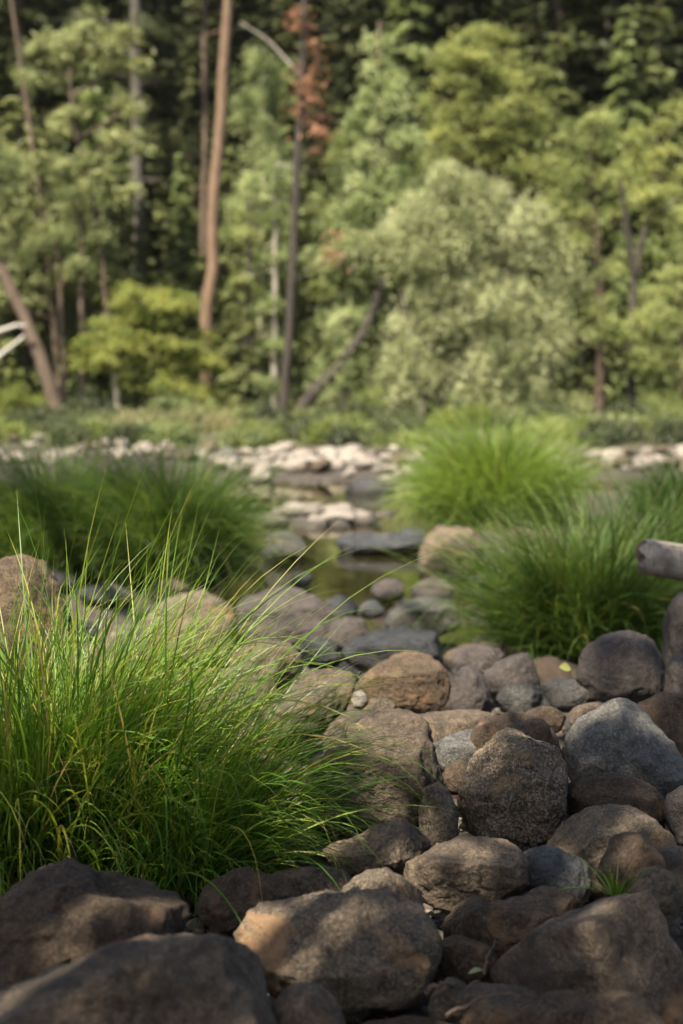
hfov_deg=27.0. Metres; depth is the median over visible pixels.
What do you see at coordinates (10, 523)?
sedge tussock
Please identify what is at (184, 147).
young tree
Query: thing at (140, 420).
shrub
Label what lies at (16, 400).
shrub
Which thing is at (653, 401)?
shrub
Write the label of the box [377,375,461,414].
shrub
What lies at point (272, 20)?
conifer tree
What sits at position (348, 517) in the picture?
cobble
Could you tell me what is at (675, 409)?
shrub
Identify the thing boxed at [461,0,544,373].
conifer tree
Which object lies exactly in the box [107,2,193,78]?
conifer tree
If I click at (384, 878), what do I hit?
boulder
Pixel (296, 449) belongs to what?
cobble
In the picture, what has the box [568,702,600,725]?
stone
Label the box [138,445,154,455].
cobble
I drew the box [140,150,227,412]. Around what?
conifer tree
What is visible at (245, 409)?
shrub
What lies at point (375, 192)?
cedar tree
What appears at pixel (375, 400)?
shrub
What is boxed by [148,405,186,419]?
shrub
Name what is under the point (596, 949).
boulder
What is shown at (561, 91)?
conifer tree
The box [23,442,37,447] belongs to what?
cobble
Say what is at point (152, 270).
conifer tree
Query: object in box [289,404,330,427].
shrub
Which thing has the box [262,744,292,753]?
stone
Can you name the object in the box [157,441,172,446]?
cobble
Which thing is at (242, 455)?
cobble
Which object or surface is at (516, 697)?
boulder
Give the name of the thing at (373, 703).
stone
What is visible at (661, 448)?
cobble
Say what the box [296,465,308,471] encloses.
cobble
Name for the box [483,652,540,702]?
boulder
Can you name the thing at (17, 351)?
conifer tree
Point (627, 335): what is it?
alder tree
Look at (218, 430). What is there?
meadow grass
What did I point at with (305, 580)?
boulder
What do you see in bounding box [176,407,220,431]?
shrub
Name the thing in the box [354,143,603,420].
willow tree
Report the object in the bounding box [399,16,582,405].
yellowing maple
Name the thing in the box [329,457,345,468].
cobble
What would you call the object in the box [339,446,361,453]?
cobble
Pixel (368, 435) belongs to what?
shrub
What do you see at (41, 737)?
sedge tussock
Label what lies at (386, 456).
cobble
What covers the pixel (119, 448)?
cobble
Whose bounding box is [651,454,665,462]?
cobble
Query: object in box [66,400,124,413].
shrub
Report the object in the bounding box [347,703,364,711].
stone
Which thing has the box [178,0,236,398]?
pine tree
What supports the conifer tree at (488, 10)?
on the ground at (360, 474)
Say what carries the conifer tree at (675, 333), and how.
on the ground at (360, 474)
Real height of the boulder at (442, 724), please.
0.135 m
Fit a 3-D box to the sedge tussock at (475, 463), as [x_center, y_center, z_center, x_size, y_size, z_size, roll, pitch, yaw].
[1.662,-0.396,14.548,3.103,1.911,3.356,0,5,0]
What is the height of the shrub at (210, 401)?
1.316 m
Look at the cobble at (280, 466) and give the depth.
24.34 m
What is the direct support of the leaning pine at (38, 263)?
on the ground at (360, 474)
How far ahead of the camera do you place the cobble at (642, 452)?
29.47 m
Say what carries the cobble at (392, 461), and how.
on the ground at (360, 474)
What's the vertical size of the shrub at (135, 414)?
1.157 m
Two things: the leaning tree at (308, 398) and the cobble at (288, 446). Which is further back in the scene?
the leaning tree at (308, 398)
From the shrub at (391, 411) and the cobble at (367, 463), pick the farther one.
the shrub at (391, 411)
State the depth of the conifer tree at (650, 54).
53.66 m
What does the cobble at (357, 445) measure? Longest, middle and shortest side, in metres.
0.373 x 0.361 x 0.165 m
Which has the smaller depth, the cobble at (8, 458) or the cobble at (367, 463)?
the cobble at (367, 463)
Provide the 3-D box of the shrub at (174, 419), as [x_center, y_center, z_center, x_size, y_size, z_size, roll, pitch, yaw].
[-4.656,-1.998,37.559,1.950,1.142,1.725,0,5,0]
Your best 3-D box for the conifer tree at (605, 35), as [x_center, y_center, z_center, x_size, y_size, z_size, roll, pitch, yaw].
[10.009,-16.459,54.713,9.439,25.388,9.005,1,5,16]
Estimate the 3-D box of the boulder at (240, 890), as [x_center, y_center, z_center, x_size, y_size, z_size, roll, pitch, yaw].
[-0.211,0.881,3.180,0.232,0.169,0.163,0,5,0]
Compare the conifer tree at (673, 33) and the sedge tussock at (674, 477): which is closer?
the sedge tussock at (674, 477)
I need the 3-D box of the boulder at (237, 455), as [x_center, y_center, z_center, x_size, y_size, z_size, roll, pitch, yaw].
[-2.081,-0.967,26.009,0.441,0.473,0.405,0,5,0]
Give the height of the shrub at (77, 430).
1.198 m
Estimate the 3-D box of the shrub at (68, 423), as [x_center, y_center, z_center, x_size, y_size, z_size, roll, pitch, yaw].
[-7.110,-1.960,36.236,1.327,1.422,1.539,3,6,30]
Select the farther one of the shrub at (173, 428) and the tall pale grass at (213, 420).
the tall pale grass at (213, 420)
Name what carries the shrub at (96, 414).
on the ground at (360, 474)
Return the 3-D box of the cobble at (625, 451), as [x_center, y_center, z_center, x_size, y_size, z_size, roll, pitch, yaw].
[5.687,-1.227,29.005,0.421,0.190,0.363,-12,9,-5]
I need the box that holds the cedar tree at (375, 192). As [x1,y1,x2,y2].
[293,21,451,399]
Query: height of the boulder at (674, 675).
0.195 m
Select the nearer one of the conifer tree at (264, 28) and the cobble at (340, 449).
the cobble at (340, 449)
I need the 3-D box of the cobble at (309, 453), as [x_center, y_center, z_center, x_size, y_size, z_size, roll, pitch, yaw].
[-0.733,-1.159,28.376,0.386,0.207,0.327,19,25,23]
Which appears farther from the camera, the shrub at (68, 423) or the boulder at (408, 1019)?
the shrub at (68, 423)
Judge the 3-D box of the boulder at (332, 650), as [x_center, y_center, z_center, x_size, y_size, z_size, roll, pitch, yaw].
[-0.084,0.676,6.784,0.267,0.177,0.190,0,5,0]
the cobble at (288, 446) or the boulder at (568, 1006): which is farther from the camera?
the cobble at (288, 446)
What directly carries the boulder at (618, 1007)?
on the ground at (360, 474)
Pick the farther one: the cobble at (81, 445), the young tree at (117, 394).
the young tree at (117, 394)
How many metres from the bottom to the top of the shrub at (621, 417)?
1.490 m
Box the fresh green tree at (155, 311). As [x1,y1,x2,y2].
[55,279,238,411]
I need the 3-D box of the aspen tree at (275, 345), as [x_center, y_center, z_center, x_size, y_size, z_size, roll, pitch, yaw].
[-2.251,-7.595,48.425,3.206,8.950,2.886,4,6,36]
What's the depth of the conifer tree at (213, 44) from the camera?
62.90 m
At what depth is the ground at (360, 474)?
23.40 m
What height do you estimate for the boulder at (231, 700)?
0.349 m
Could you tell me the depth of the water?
12.40 m
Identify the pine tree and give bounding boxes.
[61,0,180,407]
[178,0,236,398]
[188,0,244,404]
[240,0,366,411]
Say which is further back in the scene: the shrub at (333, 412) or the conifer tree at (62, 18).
the conifer tree at (62, 18)
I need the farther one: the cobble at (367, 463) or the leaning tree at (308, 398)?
the leaning tree at (308, 398)
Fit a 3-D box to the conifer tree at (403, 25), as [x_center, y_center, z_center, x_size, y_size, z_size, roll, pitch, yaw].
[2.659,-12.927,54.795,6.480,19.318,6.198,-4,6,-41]
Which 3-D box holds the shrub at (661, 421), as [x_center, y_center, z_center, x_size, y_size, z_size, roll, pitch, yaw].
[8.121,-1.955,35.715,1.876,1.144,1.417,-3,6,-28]
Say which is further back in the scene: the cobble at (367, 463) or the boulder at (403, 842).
the cobble at (367, 463)
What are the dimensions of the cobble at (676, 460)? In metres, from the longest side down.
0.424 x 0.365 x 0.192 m
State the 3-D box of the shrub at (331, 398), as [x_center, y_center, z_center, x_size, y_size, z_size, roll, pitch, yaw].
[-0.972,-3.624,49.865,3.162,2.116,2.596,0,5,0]
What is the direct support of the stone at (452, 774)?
on the ground at (360, 474)
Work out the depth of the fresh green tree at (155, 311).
43.42 m
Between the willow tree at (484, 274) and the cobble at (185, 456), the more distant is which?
the willow tree at (484, 274)
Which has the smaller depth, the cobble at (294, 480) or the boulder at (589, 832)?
the boulder at (589, 832)
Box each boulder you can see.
[0,554,72,697]
[0,857,190,989]
[0,933,277,1023]
[136,668,262,768]
[140,589,239,669]
[196,867,299,938]
[216,446,239,458]
[220,664,277,716]
[229,640,303,690]
[233,886,442,1023]
[236,586,342,645]
[262,530,305,561]
[262,668,355,747]
[271,866,351,896]
[290,572,313,587]
[297,636,345,668]
[302,723,443,844]
[322,708,432,751]
[322,819,430,876]
[324,594,358,617]
[327,616,370,645]
[336,532,424,554]
[340,626,443,671]
[342,867,423,904]
[345,478,396,494]
[358,650,449,713]
[359,600,383,618]
[362,1015,449,1023]
[370,578,404,602]
[383,596,461,636]
[399,527,426,537]
[403,833,529,913]
[410,578,454,600]
[417,525,483,577]
[418,709,491,742]
[418,782,458,847]
[428,977,472,1023]
[433,729,476,772]
[433,935,497,985]
[442,894,487,938]
[445,665,493,712]
[450,645,505,674]
[457,727,568,851]
[459,982,538,1023]
[462,886,581,958]
[470,712,563,758]
[480,516,523,528]
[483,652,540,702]
[490,890,682,1010]
[496,683,543,712]
[500,527,547,546]
[520,989,595,1023]
[523,845,591,903]
[541,678,595,712]
[546,804,676,899]
[562,697,682,797]
[566,772,665,828]
[576,630,665,703]
[582,990,665,1023]
[595,831,666,897]
[628,865,682,925]
[637,692,682,756]
[657,970,682,1023]
[659,845,682,905]
[661,591,682,669]
[662,785,682,846]
[663,653,682,692]
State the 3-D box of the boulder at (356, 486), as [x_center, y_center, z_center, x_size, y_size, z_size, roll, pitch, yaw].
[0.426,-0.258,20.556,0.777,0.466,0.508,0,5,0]
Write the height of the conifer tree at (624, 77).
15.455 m
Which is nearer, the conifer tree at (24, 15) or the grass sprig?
the grass sprig
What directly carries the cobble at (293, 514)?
on the ground at (360, 474)
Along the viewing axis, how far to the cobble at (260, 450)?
29.98 m
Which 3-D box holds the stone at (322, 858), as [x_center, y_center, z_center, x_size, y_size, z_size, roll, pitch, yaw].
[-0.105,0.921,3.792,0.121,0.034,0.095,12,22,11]
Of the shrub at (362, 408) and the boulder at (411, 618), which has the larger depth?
the shrub at (362, 408)
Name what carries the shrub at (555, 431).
on the ground at (360, 474)
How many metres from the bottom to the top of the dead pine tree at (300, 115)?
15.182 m
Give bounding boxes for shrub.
[0,363,50,421]
[0,406,34,423]
[0,408,34,442]
[2,403,72,429]
[14,410,71,425]
[20,407,73,434]
[34,408,83,437]
[38,417,100,447]
[50,384,126,416]
[63,402,127,422]
[64,408,119,440]
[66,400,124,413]
[67,408,117,422]
[69,419,112,443]
[71,411,127,426]
[77,408,116,423]
[89,414,156,448]
[112,404,151,418]
[122,413,159,425]
[128,422,189,448]
[131,412,208,443]
[138,391,221,417]
[146,415,201,431]
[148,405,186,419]
[149,412,207,443]
[162,400,215,419]
[176,394,233,414]
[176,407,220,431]
[179,407,216,427]
[197,410,236,427]
[212,414,282,448]
[214,419,285,448]
[222,402,259,425]
[227,408,295,447]
[230,408,303,433]
[232,394,298,425]
[257,405,312,418]
[263,416,297,428]
[270,381,358,413]
[273,411,315,441]
[286,395,369,419]
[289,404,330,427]
[297,409,342,445]
[309,403,366,421]
[315,395,380,422]
[315,418,375,447]
[330,407,368,430]
[345,380,396,418]
[350,411,387,432]
[359,397,428,422]
[360,411,402,441]
[362,410,411,431]
[362,420,413,445]
[367,409,447,432]
[369,414,416,442]
[374,416,437,447]
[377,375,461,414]
[378,422,439,448]
[421,394,498,430]
[469,396,515,426]
[490,410,517,426]
[490,411,542,429]
[506,396,572,425]
[506,413,571,437]
[518,407,562,425]
[524,409,601,424]
[526,413,576,431]
[551,400,593,417]
[557,420,624,446]
[558,406,601,438]
[569,413,637,447]
[570,407,633,421]
[592,367,676,417]
[593,396,653,416]
[599,401,647,440]
[610,405,670,420]
[616,410,652,443]
[628,408,671,438]
[629,386,682,414]
[634,408,672,421]
[637,412,679,439]
[640,410,682,446]
[645,401,682,417]
[651,406,681,419]
[655,411,682,429]
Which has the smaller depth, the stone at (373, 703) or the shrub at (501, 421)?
the stone at (373, 703)
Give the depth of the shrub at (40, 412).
39.58 m
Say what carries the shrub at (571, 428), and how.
on the ground at (360, 474)
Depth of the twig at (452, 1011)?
2.72 m
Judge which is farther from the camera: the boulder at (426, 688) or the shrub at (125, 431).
the shrub at (125, 431)
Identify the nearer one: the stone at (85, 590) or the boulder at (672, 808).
the boulder at (672, 808)
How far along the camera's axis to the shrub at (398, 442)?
33.44 m
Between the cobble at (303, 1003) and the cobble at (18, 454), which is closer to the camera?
the cobble at (303, 1003)
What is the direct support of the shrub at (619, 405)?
on the ground at (360, 474)
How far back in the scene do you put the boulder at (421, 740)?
3.76 m
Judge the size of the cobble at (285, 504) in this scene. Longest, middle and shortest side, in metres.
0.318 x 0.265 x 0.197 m
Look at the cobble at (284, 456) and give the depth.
26.39 m
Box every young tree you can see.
[4,212,105,405]
[43,174,132,404]
[72,311,142,412]
[147,119,208,296]
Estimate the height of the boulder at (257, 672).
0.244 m
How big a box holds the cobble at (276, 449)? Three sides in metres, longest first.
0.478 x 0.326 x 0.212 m
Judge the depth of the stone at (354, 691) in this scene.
5.86 m
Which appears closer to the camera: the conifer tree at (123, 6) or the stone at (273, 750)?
the stone at (273, 750)
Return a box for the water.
[0,481,665,668]
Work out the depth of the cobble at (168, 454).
27.82 m
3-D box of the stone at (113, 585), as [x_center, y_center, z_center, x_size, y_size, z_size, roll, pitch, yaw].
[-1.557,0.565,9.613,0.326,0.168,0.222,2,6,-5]
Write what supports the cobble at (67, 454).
on the ground at (360, 474)
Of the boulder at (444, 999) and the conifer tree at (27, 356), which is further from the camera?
the conifer tree at (27, 356)
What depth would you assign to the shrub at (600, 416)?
38.86 m
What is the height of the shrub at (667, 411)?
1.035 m
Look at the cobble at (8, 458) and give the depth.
26.62 m
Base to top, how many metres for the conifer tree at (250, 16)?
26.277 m
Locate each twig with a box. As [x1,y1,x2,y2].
[424,981,454,994]
[445,992,518,1017]
[466,980,479,988]
[483,939,495,975]
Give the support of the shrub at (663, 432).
on the ground at (360, 474)
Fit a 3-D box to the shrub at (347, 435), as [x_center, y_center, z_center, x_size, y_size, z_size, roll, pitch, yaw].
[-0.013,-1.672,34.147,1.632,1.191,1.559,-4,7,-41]
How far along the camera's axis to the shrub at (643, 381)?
49.81 m
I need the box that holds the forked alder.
[602,93,682,418]
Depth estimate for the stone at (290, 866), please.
3.68 m
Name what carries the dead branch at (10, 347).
attached to the leaning pine at (45, 373)
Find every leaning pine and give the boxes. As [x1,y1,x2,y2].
[0,0,144,392]
[0,135,61,410]
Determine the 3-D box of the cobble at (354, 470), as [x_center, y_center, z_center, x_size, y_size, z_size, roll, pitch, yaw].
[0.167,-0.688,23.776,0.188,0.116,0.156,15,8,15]
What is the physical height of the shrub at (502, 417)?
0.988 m
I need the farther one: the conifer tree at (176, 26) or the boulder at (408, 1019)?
the conifer tree at (176, 26)
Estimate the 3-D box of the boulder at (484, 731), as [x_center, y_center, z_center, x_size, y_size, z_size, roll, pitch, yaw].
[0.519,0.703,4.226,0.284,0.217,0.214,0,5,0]
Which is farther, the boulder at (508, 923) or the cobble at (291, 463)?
the cobble at (291, 463)
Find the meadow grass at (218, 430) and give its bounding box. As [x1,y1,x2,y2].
[0,412,656,443]
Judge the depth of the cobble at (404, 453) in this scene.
26.02 m
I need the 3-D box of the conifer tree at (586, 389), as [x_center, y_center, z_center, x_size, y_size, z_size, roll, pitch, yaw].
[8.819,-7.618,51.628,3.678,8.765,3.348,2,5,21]
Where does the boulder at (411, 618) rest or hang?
on the ground at (360, 474)
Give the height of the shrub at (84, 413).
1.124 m
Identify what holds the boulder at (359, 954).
on the ground at (360, 474)
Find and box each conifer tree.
[0,0,83,381]
[0,0,91,388]
[0,17,68,363]
[0,66,106,413]
[0,75,46,413]
[14,0,133,387]
[14,155,104,410]
[48,0,160,405]
[57,0,187,354]
[60,0,103,213]
[70,0,221,407]
[70,119,165,412]
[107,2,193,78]
[109,1,158,219]
[118,0,192,252]
[127,128,196,408]
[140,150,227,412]
[148,0,200,130]
[153,0,256,360]
[154,0,277,361]
[165,0,255,383]
[178,69,270,407]
[181,1,276,239]
[213,252,266,413]
[232,0,348,392]
[233,0,315,178]
[235,0,380,359]
[242,1,306,169]
[253,52,317,402]
[268,72,376,412]
[277,0,434,325]
[278,0,440,405]
[297,95,388,396]
[309,0,341,177]
[311,8,351,165]
[332,13,467,365]
[357,0,478,402]
[373,11,465,371]
[375,0,536,399]
[386,0,494,360]
[459,0,548,256]
[459,3,532,258]
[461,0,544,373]
[469,0,632,381]
[480,0,682,410]
[499,0,617,342]
[504,26,615,409]
[509,0,628,364]
[510,0,620,396]
[538,184,625,414]
[562,4,677,410]
[588,0,682,405]
[611,0,682,343]
[627,16,679,209]
[640,6,681,336]
[649,190,682,394]
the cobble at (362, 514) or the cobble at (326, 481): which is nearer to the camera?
the cobble at (362, 514)
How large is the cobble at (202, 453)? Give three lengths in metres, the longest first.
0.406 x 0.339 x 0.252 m
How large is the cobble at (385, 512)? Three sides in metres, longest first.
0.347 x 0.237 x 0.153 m
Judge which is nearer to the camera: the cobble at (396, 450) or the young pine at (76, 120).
the cobble at (396, 450)
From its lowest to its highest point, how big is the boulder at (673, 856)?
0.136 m
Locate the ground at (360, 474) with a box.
[0,218,682,1023]
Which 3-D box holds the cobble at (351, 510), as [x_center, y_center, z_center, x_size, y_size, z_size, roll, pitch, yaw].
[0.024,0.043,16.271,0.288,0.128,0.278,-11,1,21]
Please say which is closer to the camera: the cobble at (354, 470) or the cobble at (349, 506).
the cobble at (349, 506)
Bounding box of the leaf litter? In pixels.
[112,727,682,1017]
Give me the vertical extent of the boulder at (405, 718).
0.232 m
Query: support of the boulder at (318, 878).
on the straw litter
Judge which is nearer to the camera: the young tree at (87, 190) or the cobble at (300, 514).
the cobble at (300, 514)
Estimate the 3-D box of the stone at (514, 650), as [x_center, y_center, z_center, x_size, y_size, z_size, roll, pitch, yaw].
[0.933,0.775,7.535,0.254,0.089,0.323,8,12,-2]
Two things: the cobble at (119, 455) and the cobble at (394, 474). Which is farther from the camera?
the cobble at (119, 455)
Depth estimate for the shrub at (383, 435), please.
34.25 m
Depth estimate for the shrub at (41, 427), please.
37.94 m
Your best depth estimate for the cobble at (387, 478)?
22.79 m
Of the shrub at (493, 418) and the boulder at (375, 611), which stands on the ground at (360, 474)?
the shrub at (493, 418)
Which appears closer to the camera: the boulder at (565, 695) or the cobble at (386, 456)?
the boulder at (565, 695)
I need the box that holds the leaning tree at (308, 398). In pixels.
[289,208,440,412]
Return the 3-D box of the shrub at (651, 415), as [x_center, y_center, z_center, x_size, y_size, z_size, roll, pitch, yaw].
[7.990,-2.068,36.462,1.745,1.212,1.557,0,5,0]
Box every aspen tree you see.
[199,39,360,410]
[230,156,321,410]
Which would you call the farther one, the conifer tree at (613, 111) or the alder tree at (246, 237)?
the conifer tree at (613, 111)
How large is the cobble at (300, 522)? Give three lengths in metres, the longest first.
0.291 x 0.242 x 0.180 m
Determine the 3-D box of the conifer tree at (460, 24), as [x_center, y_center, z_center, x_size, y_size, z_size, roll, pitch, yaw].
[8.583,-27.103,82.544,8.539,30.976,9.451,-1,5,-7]
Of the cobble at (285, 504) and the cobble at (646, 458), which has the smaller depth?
the cobble at (285, 504)
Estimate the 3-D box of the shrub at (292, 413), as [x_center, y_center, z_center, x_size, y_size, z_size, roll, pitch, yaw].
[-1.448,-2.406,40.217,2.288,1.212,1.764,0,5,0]
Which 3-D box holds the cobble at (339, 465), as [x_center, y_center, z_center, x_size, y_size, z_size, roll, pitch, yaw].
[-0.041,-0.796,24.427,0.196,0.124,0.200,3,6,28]
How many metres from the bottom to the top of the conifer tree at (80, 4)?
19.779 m
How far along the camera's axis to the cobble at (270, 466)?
23.46 m
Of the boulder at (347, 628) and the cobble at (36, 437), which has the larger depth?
the cobble at (36, 437)
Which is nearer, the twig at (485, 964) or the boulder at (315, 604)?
the twig at (485, 964)
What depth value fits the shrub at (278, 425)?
37.81 m
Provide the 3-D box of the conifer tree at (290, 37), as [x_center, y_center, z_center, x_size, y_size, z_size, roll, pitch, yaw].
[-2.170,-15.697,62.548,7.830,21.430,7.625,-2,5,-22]
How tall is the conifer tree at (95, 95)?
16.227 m
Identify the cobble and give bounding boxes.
[1,453,15,462]
[7,434,22,442]
[14,452,31,462]
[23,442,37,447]
[31,434,44,440]
[43,450,65,462]
[62,449,75,458]
[78,441,95,449]
[101,438,114,446]
[111,447,126,454]
[111,454,126,460]
[114,438,128,448]
[132,442,149,452]
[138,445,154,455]
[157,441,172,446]
[158,447,173,455]
[163,453,174,458]
[175,451,196,461]
[195,449,210,460]
[199,445,217,454]
[203,440,217,447]
[208,453,216,461]
[209,462,226,470]
[213,457,238,469]
[228,463,247,472]
[238,452,247,457]
[239,457,262,463]
[244,449,256,457]
[245,463,254,472]
[248,468,270,481]
[252,462,274,474]
[256,447,268,453]
[256,515,289,527]
[260,453,281,461]
[267,446,287,453]
[272,507,287,517]
[272,982,345,1023]
[274,459,284,469]
[276,442,294,451]
[278,453,288,460]
[283,459,305,471]
[283,501,299,505]
[284,510,295,516]
[287,502,304,516]
[288,478,302,482]
[289,447,301,452]
[291,451,307,458]
[291,518,307,527]
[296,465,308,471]
[297,449,313,455]
[303,456,321,465]
[303,526,316,528]
[304,503,323,516]
[307,479,318,482]
[307,515,329,527]
[309,458,332,472]
[317,446,338,456]
[320,479,332,482]
[320,510,338,522]
[324,453,337,457]
[324,504,348,511]
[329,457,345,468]
[331,520,351,528]
[332,512,356,522]
[334,462,344,468]
[336,503,353,508]
[337,447,347,452]
[337,452,356,465]
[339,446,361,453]
[342,470,352,476]
[343,509,355,512]
[345,444,361,447]
[346,462,363,470]
[346,467,356,472]
[352,517,376,524]
[353,452,365,459]
[354,509,365,513]
[356,511,374,519]
[358,456,384,469]
[371,466,380,472]
[374,448,386,453]
[374,510,394,514]
[376,475,403,482]
[379,453,392,459]
[381,465,397,473]
[387,448,398,453]
[389,456,413,469]
[393,471,403,477]
[395,452,412,456]
[584,451,602,460]
[601,448,620,458]
[601,463,613,469]
[604,450,624,461]
[607,454,621,466]
[613,455,631,467]
[617,447,630,454]
[621,465,631,469]
[627,450,636,455]
[632,459,651,470]
[637,456,660,467]
[639,448,654,455]
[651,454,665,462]
[656,445,670,453]
[661,457,682,468]
[667,449,677,454]
[673,450,682,455]
[674,444,682,449]
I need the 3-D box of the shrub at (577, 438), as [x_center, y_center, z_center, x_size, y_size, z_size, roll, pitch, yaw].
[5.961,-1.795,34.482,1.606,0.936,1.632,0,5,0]
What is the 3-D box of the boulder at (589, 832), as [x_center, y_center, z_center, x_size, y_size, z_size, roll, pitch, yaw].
[0.671,0.838,3.501,0.340,0.240,0.271,0,5,0]
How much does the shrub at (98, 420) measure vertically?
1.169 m
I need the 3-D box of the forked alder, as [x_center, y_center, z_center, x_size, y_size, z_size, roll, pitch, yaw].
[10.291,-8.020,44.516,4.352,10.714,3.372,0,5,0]
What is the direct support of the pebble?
on the stone at (373, 703)
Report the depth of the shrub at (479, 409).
40.16 m
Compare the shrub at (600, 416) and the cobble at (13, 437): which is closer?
the cobble at (13, 437)
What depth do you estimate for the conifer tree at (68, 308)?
51.85 m
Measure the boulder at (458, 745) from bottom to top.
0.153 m
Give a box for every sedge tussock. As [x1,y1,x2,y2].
[0,389,271,597]
[0,454,437,896]
[2,393,353,597]
[15,598,477,932]
[350,445,682,664]
[354,385,648,531]
[483,451,682,606]
[596,431,682,531]
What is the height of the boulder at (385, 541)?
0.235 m
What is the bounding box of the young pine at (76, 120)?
[7,16,163,408]
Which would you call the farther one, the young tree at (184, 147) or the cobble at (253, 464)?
the young tree at (184, 147)
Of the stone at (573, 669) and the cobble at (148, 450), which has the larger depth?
the cobble at (148, 450)
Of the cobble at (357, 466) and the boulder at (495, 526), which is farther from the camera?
the cobble at (357, 466)
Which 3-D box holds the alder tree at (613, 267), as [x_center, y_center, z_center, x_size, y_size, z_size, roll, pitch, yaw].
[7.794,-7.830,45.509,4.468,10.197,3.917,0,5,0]
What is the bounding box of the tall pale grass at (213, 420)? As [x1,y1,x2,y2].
[102,401,247,431]
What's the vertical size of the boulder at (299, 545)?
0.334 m
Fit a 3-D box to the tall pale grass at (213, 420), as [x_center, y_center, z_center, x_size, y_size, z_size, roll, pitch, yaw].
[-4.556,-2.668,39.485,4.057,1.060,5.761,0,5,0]
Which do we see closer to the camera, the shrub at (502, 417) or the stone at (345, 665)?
the stone at (345, 665)
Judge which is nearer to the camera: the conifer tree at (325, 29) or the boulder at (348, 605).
the boulder at (348, 605)
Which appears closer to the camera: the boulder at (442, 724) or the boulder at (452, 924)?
the boulder at (452, 924)
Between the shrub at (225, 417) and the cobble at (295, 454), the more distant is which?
the shrub at (225, 417)
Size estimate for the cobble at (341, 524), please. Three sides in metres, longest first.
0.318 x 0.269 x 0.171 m
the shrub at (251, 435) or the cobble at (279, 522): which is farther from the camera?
the shrub at (251, 435)
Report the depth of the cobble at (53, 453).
26.73 m
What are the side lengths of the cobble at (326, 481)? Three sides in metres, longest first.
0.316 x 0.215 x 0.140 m
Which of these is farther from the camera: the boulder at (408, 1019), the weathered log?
the weathered log
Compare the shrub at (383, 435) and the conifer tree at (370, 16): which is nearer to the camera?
the shrub at (383, 435)
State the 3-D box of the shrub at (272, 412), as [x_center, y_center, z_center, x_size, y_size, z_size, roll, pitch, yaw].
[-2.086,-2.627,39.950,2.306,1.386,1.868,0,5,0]
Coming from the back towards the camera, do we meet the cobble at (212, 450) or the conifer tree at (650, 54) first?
the conifer tree at (650, 54)
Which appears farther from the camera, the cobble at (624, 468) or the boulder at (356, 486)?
the cobble at (624, 468)
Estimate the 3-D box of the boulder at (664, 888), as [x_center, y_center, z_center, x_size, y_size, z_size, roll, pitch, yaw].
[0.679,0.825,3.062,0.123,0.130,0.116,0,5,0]
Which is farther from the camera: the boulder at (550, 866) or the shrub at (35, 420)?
the shrub at (35, 420)
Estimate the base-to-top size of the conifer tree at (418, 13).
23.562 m
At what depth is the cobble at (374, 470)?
24.22 m
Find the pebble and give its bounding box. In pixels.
[351,690,367,709]
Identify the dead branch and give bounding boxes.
[0,324,26,333]
[0,335,24,358]
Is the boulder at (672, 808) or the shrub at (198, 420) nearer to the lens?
the boulder at (672, 808)
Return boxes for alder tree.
[214,199,302,405]
[301,131,386,406]
[525,103,653,417]
[580,198,682,409]
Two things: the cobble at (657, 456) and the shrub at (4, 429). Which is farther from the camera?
the shrub at (4, 429)
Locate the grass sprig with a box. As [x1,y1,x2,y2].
[555,833,671,895]
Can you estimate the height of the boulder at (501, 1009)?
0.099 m
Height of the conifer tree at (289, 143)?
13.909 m
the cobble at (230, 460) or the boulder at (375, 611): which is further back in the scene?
the cobble at (230, 460)
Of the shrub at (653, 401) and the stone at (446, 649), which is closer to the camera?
the stone at (446, 649)
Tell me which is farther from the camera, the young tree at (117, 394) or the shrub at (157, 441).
the young tree at (117, 394)
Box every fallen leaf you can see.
[468,967,482,973]
[559,663,570,670]
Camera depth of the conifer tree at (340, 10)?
59.90 m
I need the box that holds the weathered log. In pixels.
[634,539,682,580]
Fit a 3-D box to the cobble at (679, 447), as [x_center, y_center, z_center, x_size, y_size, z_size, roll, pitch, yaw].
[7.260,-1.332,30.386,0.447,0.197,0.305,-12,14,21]
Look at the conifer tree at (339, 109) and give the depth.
53.88 m
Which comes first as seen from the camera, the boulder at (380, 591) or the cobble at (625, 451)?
the boulder at (380, 591)
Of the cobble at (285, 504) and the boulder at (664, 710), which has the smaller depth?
the boulder at (664, 710)
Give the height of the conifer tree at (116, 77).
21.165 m
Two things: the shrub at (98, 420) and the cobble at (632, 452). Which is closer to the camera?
the cobble at (632, 452)
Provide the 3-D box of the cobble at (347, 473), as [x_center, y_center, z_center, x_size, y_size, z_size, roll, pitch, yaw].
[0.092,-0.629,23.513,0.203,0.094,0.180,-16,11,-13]
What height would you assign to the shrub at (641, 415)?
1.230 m
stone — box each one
[52,571,77,593]
[69,643,140,682]
[73,619,96,642]
[76,585,129,608]
[97,583,134,604]
[147,578,191,602]
[179,888,199,910]
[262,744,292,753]
[267,863,293,874]
[275,847,321,867]
[286,845,324,866]
[294,633,328,649]
[334,661,364,681]
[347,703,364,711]
[348,682,358,705]
[364,698,396,710]
[441,643,455,647]
[442,646,452,652]
[442,760,467,794]
[443,642,508,673]
[449,674,455,684]
[451,668,457,675]
[503,646,536,658]
[525,706,565,732]
[533,656,573,686]
[540,691,549,706]
[561,661,578,682]
[563,701,602,729]
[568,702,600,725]
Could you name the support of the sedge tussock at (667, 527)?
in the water
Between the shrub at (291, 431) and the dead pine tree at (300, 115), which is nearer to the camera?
the shrub at (291, 431)
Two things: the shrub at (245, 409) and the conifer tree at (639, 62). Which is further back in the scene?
the conifer tree at (639, 62)

